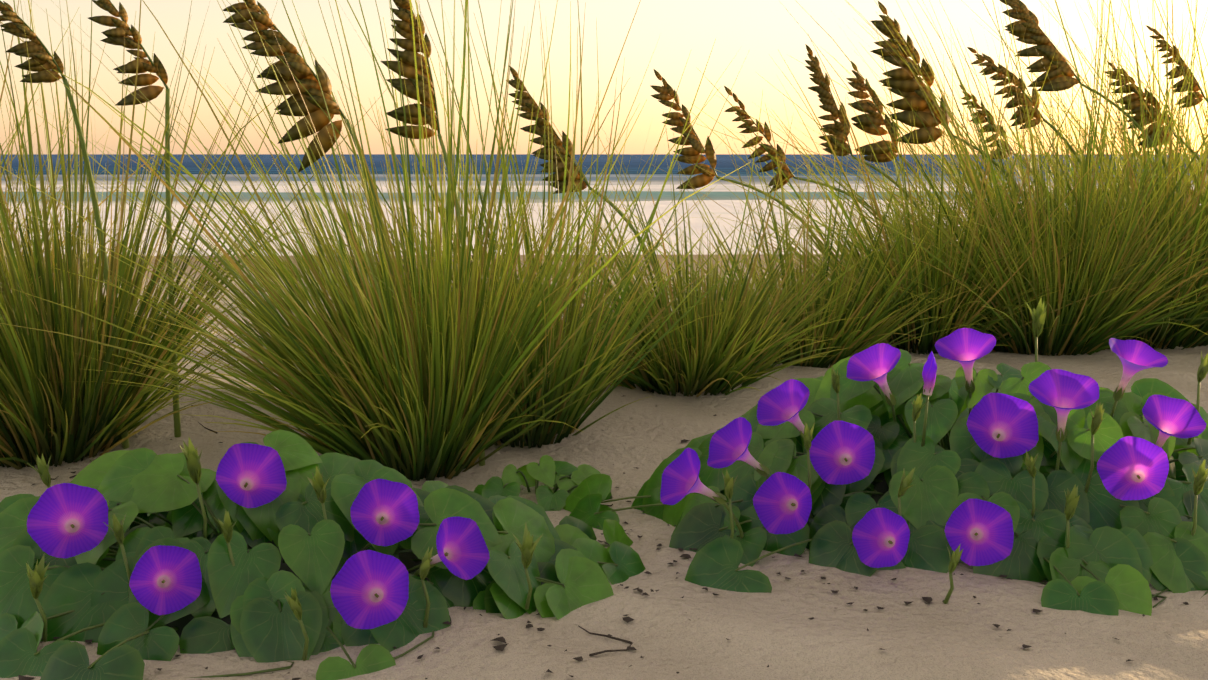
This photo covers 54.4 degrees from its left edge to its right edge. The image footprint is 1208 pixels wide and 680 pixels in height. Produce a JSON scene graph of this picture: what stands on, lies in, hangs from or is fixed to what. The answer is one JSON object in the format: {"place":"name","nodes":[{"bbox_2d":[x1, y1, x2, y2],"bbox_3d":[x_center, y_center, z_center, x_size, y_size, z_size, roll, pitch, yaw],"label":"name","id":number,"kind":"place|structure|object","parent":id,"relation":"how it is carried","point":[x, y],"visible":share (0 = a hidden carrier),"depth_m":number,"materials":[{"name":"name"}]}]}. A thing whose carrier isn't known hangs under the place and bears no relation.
{"place":"outdoors","nodes":[
{"label":"outdoors","id":0,"kind":"place"},
{"bbox_2d":[0,254,1207,679],"bbox_3d":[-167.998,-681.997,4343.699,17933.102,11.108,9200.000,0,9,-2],"label":"dune sand","id":1,"kind":"structure","parent":0,"point":[776,630],"depth_m":1.05,"materials":[{"name":"beige sand"}]},
{"bbox_2d":[0,430,645,679],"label":"morning glory","id":2,"kind":"object","parent":1,"relation":"on","point":[284,545],"visible":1,"depth_m":1.02,"materials":[{"name":"green plant"}]},
{"bbox_2d":[473,455,611,510],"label":"leaves","id":3,"kind":"object","parent":1,"relation":"on","point":[564,477],"visible":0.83,"depth_m":1.43,"materials":[{"name":"green plant"}]},
{"bbox_2d":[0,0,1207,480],"bbox_3d":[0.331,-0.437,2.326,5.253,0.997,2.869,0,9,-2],"label":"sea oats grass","id":4,"kind":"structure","parent":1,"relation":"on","point":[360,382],"depth_m":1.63,"materials":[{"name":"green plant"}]},
{"bbox_2d":[0,0,1207,465],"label":"grass stalks","id":5,"kind":"object","parent":1,"relation":"on","point":[170,272],"visible":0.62,"depth_m":1.59,"materials":[{"name":"green plant"}]},
{"bbox_2d":[0,0,1202,193],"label":"seed heads","id":6,"kind":"object","parent":5,"relation":"attached to","point":[903,81],"visible":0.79,"depth_m":2.33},
{"bbox_2d":[19,391,1188,679],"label":"sand debris flecks","id":7,"kind":"object","parent":1,"relation":"on","point":[629,619],"visible":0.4,"depth_m":1.03,"materials":[{"name":"brown"}]},
{"bbox_2d":[563,298,1207,615],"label":"morning glory","id":8,"kind":"object","parent":1,"relation":"on","point":[1084,493],"visible":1,"depth_m":1.19,"materials":[{"name":"green plant"}]},
{"bbox_2d":[0,154,1207,255],"bbox_3d":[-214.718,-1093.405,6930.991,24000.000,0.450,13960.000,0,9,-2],"label":"sea water","id":9,"kind":"structure","parent":0,"point":[720,194],"depth_m":143.46,"materials":[{"name":"grey liquid"}]},
{"bbox_2d":[0,0,1207,153],"label":"sky","id":10,"kind":"structure","parent":0,"point":[756,30],"materials":[{"name":"yellow"}]}
]}

